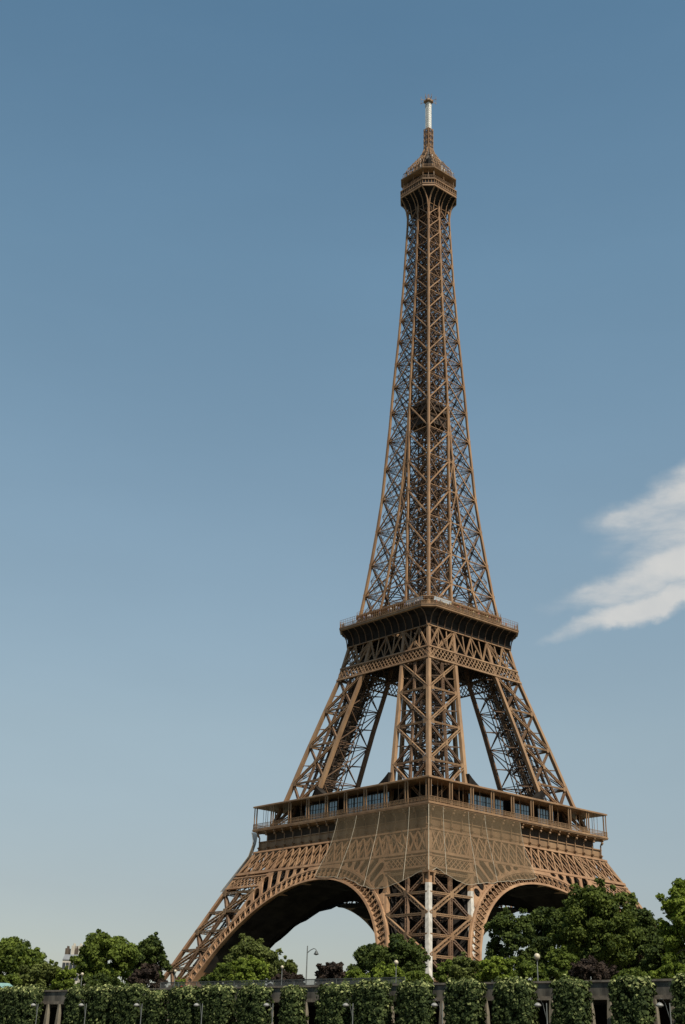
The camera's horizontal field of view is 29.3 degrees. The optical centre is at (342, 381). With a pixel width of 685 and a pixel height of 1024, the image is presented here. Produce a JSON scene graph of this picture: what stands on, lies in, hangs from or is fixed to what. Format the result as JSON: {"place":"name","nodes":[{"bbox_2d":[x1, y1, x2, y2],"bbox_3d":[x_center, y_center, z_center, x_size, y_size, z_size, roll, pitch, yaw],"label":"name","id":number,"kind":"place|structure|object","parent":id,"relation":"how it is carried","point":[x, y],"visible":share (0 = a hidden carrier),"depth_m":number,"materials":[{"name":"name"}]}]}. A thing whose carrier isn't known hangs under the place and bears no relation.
{"place":"outdoors","nodes":[
{"label":"outdoors","id":0,"kind":"place"},
{"bbox_2d":[0,983,11,987],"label":"kiosk","id":1,"kind":"object","parent":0,"point":[5,984],"visible":0.25,"depth_m":121.99,"materials":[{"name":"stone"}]},
{"bbox_2d":[0,984,44,1023],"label":"hedge column","id":2,"kind":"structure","parent":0,"point":[16,1002],"depth_m":109.56,"materials":[{"name":"green plant"}]},
{"bbox_2d":[61,943,83,984],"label":"apartment building","id":3,"kind":"structure","parent":0,"point":[72,951],"depth_m":401.15,"materials":[{"name":"stone"}]},
{"bbox_2d":[80,983,117,1023],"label":"hedge column","id":4,"kind":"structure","parent":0,"point":[98,1001],"depth_m":103.52,"materials":[{"name":"green plant"}]},
{"bbox_2d":[108,983,149,1023],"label":"hedge column","id":5,"kind":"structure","parent":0,"point":[122,1007],"depth_m":101.49,"materials":[{"name":"green plant"}]},
{"bbox_2d":[166,985,199,1023],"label":"hedge column","id":6,"kind":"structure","parent":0,"point":[182,1000],"depth_m":97.69,"materials":[{"name":"green plant"}]},
{"bbox_2d":[194,983,237,1023],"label":"hedge column","id":7,"kind":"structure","parent":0,"point":[218,1001],"depth_m":95.60,"materials":[{"name":"green plant"}]},
{"bbox_2d":[232,983,274,1023],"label":"hedge column","id":8,"kind":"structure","parent":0,"point":[251,1001],"depth_m":93.39,"materials":[{"name":"green plant"}]},
{"bbox_2d":[277,984,308,1023],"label":"hedge column","id":9,"kind":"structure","parent":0,"point":[293,998],"depth_m":91.18,"materials":[{"name":"green plant"}]},
{"bbox_2d":[314,981,354,1023],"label":"hedge column","id":10,"kind":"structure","parent":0,"point":[331,1001],"depth_m":88.79,"materials":[{"name":"green plant"}]},
{"bbox_2d":[0,0,684,986],"label":"sky","id":11,"kind":"structure","parent":0,"point":[203,220],"materials":[{"name":"blue"}]},
{"bbox_2d":[41,1000,669,1007],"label":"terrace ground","id":12,"kind":"structure","parent":0,"point":[667,1002],"depth_m":87.33,"materials":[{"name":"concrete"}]},
{"bbox_2d":[28,979,680,1023],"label":"quay wall","id":13,"kind":"structure","parent":12,"relation":"on","point":[543,991],"depth_m":85.51,"materials":[{"name":"stone"}]},
{"bbox_2d":[62,985,87,1023],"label":"hedge column","id":14,"kind":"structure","parent":13,"relation":"attached to","point":[73,1011],"depth_m":105.28,"materials":[{"name":"green plant"}]},
{"bbox_2d":[142,988,168,1023],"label":"hedge column","id":15,"kind":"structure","parent":13,"relation":"attached to","point":[154,1011],"depth_m":99.60,"materials":[{"name":"green plant"}]},
{"bbox_2d":[160,977,404,987],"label":"parapet fence","id":16,"kind":"object","parent":13,"relation":"on","point":[266,982],"visible":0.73,"depth_m":95.14,"materials":[{"name":"metal"}]},
{"bbox_2d":[350,978,394,1023],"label":"hedge column","id":17,"kind":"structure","parent":13,"relation":"attached to","point":[372,1003],"depth_m":86.86,"materials":[{"name":"green plant"}]},
{"bbox_2d":[394,977,436,1023],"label":"hedge column","id":18,"kind":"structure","parent":13,"relation":"attached to","point":[413,1003],"depth_m":84.67,"materials":[{"name":"green plant"}]},
{"bbox_2d":[442,976,487,1023],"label":"hedge column","id":19,"kind":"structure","parent":13,"relation":"attached to","point":[462,997],"depth_m":82.38,"materials":[{"name":"green plant"}]},
{"bbox_2d":[491,976,539,1023],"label":"hedge column","id":20,"kind":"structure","parent":13,"relation":"attached to","point":[511,996],"depth_m":80.14,"materials":[{"name":"green plant"}]},
{"bbox_2d":[549,974,594,1023],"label":"hedge column","id":21,"kind":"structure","parent":13,"relation":"attached to","point":[572,996],"depth_m":77.74,"materials":[{"name":"green plant"}]},
{"bbox_2d":[607,973,657,1023],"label":"hedge column","id":22,"kind":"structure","parent":13,"relation":"attached to","point":[631,998],"depth_m":75.32,"materials":[{"name":"green plant"}]},
{"bbox_2d":[669,971,684,1023],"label":"hedge column","id":23,"kind":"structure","parent":13,"relation":"attached to","point":[677,990],"depth_m":73.49,"materials":[{"name":"green plant"}]},
{"bbox_2d":[534,953,539,980],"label":"globe lamp","id":24,"kind":"object","parent":12,"relation":"on","point":[536,956],"visible":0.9,"depth_m":86.58,"materials":[{"name":"glass"}]},
{"label":"ground","id":25,"kind":"structure","parent":0,"visible":0},
{"bbox_2d":[0,972,21,986],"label":"leafy shrub","id":26,"kind":"object","parent":25,"relation":"on","point":[13,979],"visible":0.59,"depth_m":147.50,"materials":[{"name":"green plant"}]},
{"bbox_2d":[0,936,53,980],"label":"broadleaf tree","id":27,"kind":"object","parent":25,"relation":"on","point":[15,952],"visible":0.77,"depth_m":197.11,"materials":[{"name":"green plant"}]},
{"bbox_2d":[17,961,61,989],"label":"leafy shrub","id":28,"kind":"object","parent":25,"relation":"on","point":[43,974],"visible":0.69,"depth_m":158.22,"materials":[{"name":"green plant"}]},
{"bbox_2d":[49,965,79,989],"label":"leafy shrub","id":29,"kind":"object","parent":25,"relation":"on","point":[66,974],"visible":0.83,"depth_m":142.65,"materials":[{"name":"green plant"}]},
{"bbox_2d":[77,973,123,987],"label":"leafy shrub","id":30,"kind":"object","parent":25,"relation":"on","point":[107,980],"visible":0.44,"depth_m":151.15,"materials":[{"name":"green plant"}]},
{"bbox_2d":[69,929,140,983],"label":"broadleaf tree","id":31,"kind":"object","parent":25,"relation":"on","point":[99,949],"visible":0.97,"depth_m":183.80,"materials":[{"name":"green plant"}]},
{"bbox_2d":[127,963,167,987],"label":"purple shrub","id":32,"kind":"object","parent":25,"relation":"on","point":[145,973],"visible":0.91,"depth_m":161.22,"materials":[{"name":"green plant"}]},
{"bbox_2d":[129,932,172,987],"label":"broadleaf tree","id":33,"kind":"object","parent":25,"relation":"on","point":[151,948],"visible":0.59,"depth_m":208.69,"materials":[{"name":"green plant"}]},
{"bbox_2d":[175,977,185,986],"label":"leafy shrub","id":34,"kind":"object","parent":25,"relation":"on","point":[182,980],"visible":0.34,"depth_m":137.50,"materials":[{"name":"green plant"}]},
{"bbox_2d":[198,974,212,985],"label":"leafy shrub","id":35,"kind":"object","parent":25,"relation":"on","point":[206,977],"visible":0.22,"depth_m":173.99,"materials":[{"name":"green plant"}]},
{"bbox_2d":[209,962,233,985],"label":"leafy shrub","id":36,"kind":"object","parent":25,"relation":"on","point":[223,971],"visible":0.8,"depth_m":157.41,"materials":[{"name":"green plant"}]},
{"bbox_2d":[229,955,270,985],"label":"leafy shrub","id":37,"kind":"object","parent":25,"relation":"on","point":[253,968],"visible":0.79,"depth_m":151.63,"materials":[{"name":"green plant"}]},
{"bbox_2d":[223,933,282,982],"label":"broadleaf tree","id":38,"kind":"object","parent":25,"relation":"on","point":[246,946],"visible":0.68,"depth_m":212.03,"materials":[{"name":"green plant"}]},
{"bbox_2d":[270,955,297,983],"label":"broadleaf tree","id":39,"kind":"object","parent":25,"relation":"on","point":[290,966],"visible":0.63,"depth_m":203.66,"materials":[{"name":"green plant"}]},
{"bbox_2d":[267,970,304,984],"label":"purple shrub","id":40,"kind":"object","parent":25,"relation":"on","point":[287,975],"visible":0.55,"depth_m":166.31,"materials":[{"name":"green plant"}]},
{"bbox_2d":[305,946,318,984],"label":"street lamp","id":41,"kind":"object","parent":25,"relation":"on","point":[316,952],"visible":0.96,"depth_m":167.56,"materials":[{"name":"metal"}]},
{"bbox_2d":[314,961,345,984],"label":"purple shrub","id":42,"kind":"object","parent":25,"relation":"on","point":[329,970],"visible":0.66,"depth_m":160.03,"materials":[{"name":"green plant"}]},
{"bbox_2d":[341,968,371,983],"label":"leafy shrub","id":43,"kind":"object","parent":25,"relation":"on","point":[355,973],"visible":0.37,"depth_m":150.62,"materials":[{"name":"green plant"}]},
{"bbox_2d":[346,942,388,980],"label":"broadleaf tree","id":44,"kind":"object","parent":25,"relation":"on","point":[364,956],"visible":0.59,"depth_m":222.51,"materials":[{"name":"green plant"}]},
{"bbox_2d":[371,961,407,982],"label":"leafy shrub","id":45,"kind":"object","parent":25,"relation":"on","point":[388,970],"visible":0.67,"depth_m":145.15,"materials":[{"name":"green plant"}]},
{"bbox_2d":[370,933,430,976],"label":"broadleaf tree","id":46,"kind":"object","parent":25,"relation":"on","point":[408,955],"visible":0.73,"depth_m":218.19,"materials":[{"name":"green plant"}]},
{"bbox_2d":[164,94,641,986],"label":"iron tower","id":47,"kind":"structure","parent":25,"relation":"on","point":[428,648],"depth_m":370.19,"materials":[{"name":"metal"}]},
{"bbox_2d":[221,832,256,891],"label":"safety net","id":48,"kind":"object","parent":47,"relation":"attached to","point":[254,837],"visible":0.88,"depth_m":370.04,"materials":[{"name":"fabric"}]},
{"bbox_2d":[315,804,428,888],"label":"safety net","id":49,"kind":"object","parent":47,"relation":"attached to","point":[380,846],"visible":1,"depth_m":327.91,"materials":[{"name":"fabric"}]},
{"bbox_2d":[429,808,534,884],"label":"safety net","id":50,"kind":"object","parent":47,"relation":"attached to","point":[492,826],"visible":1,"depth_m":326.70,"materials":[{"name":"fabric"}]},
{"bbox_2d":[404,970,433,982],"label":"leafy shrub","id":51,"kind":"object","parent":25,"relation":"on","point":[415,975],"visible":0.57,"depth_m":149.69,"materials":[{"name":"green plant"}]},
{"bbox_2d":[432,959,461,982],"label":"leafy shrub","id":52,"kind":"object","parent":25,"relation":"on","point":[440,975],"visible":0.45,"depth_m":159.43,"materials":[{"name":"green plant"}]},
{"bbox_2d":[448,951,484,981],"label":"leafy shrub","id":53,"kind":"object","parent":25,"relation":"on","point":[464,966],"visible":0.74,"depth_m":152.16,"materials":[{"name":"green plant"}]},
{"bbox_2d":[474,955,517,981],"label":"leafy shrub","id":54,"kind":"object","parent":25,"relation":"on","point":[494,967],"visible":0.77,"depth_m":144.68,"materials":[{"name":"green plant"}]},
{"bbox_2d":[483,907,537,969],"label":"broadleaf tree","id":55,"kind":"object","parent":25,"relation":"on","point":[505,927],"visible":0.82,"depth_m":206.42,"materials":[{"name":"green plant"}]},
{"bbox_2d":[513,955,549,980],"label":"leafy shrub","id":56,"kind":"object","parent":25,"relation":"on","point":[525,968],"visible":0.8,"depth_m":146.41,"materials":[{"name":"green plant"}]},
{"bbox_2d":[521,899,565,979],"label":"broadleaf tree","id":57,"kind":"object","parent":25,"relation":"on","point":[543,919],"visible":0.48,"depth_m":215.19,"materials":[{"name":"green plant"}]},
{"bbox_2d":[544,945,578,980],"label":"leafy shrub","id":58,"kind":"object","parent":25,"relation":"on","point":[559,960],"visible":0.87,"depth_m":150.03,"materials":[{"name":"green plant"}]},
{"bbox_2d":[568,955,618,979],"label":"purple shrub","id":59,"kind":"object","parent":25,"relation":"on","point":[590,968],"visible":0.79,"depth_m":141.93,"materials":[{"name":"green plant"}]},
{"bbox_2d":[547,877,644,969],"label":"broadleaf tree","id":60,"kind":"object","parent":25,"relation":"on","point":[607,931],"visible":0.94,"depth_m":194.19,"materials":[{"name":"green plant"}]},
{"bbox_2d":[611,967,648,979],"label":"leafy shrub","id":61,"kind":"object","parent":25,"relation":"on","point":[638,972],"visible":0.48,"depth_m":134.83,"materials":[{"name":"green plant"}]},
{"bbox_2d":[611,897,664,974],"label":"broadleaf tree","id":62,"kind":"object","parent":25,"relation":"on","point":[647,923],"visible":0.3,"depth_m":206.41,"materials":[{"name":"green plant"}]},
{"bbox_2d":[638,935,684,976],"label":"broadleaf tree","id":63,"kind":"object","parent":25,"relation":"on","point":[651,960],"visible":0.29,"depth_m":180.41,"materials":[{"name":"green plant"}]},
{"bbox_2d":[648,963,684,978],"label":"leafy shrub","id":64,"kind":"object","parent":25,"relation":"on","point":[665,972],"visible":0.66,"depth_m":131.28,"materials":[{"name":"green plant"}]},
{"bbox_2d":[655,878,684,968],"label":"broadleaf tree","id":65,"kind":"object","parent":25,"relation":"on","point":[673,907],"visible":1,"depth_m":171.02,"materials":[{"name":"green plant"}]},
{"bbox_3d":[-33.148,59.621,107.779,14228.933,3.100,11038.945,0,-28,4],"label":"quay pavement","id":66,"kind":"structure","parent":0,"visible":0},
{"bbox_2d":[31,1001,37,1023],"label":"quay lamp","id":67,"kind":"object","parent":66,"relation":"on","point":[32,1004],"visible":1,"depth_m":106.31,"materials":[{"name":"metal"}]},
{"bbox_2d":[78,1001,86,1023],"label":"quay lamp","id":68,"kind":"object","parent":66,"relation":"on","point":[81,1004],"visible":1,"depth_m":102.75,"materials":[{"name":"metal"}]},
{"bbox_2d":[134,1000,141,1023],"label":"quay lamp","id":69,"kind":"object","parent":66,"relation":"on","point":[136,1004],"visible":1,"depth_m":98.72,"materials":[{"name":"metal"}]},
{"bbox_2d":[194,1000,202,1023],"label":"quay lamp","id":70,"kind":"object","parent":66,"relation":"on","point":[196,1004],"visible":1,"depth_m":94.90,"materials":[{"name":"metal"}]},
{"bbox_2d":[263,1003,272,1023],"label":"quay lamp","id":71,"kind":"object","parent":66,"relation":"on","point":[266,1005],"visible":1,"depth_m":90.68,"materials":[{"name":"metal"}]},
{"bbox_2d":[342,1000,352,1023],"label":"quay lamp","id":72,"kind":"object","parent":66,"relation":"on","point":[345,1004],"visible":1,"depth_m":86.36,"materials":[{"name":"metal"}]},
{"bbox_2d":[431,999,442,1023],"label":"quay lamp","id":73,"kind":"object","parent":66,"relation":"on","point":[434,1004],"visible":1,"depth_m":82.08,"materials":[{"name":"metal"}]},
{"bbox_2d":[534,999,547,1023],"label":"quay lamp","id":74,"kind":"object","parent":66,"relation":"on","point":[537,1004],"visible":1,"depth_m":77.45,"materials":[{"name":"metal"}]},
{"bbox_2d":[656,998,671,1023],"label":"quay lamp","id":75,"kind":"object","parent":66,"relation":"on","point":[659,1004],"visible":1,"depth_m":72.69,"materials":[{"name":"metal"}]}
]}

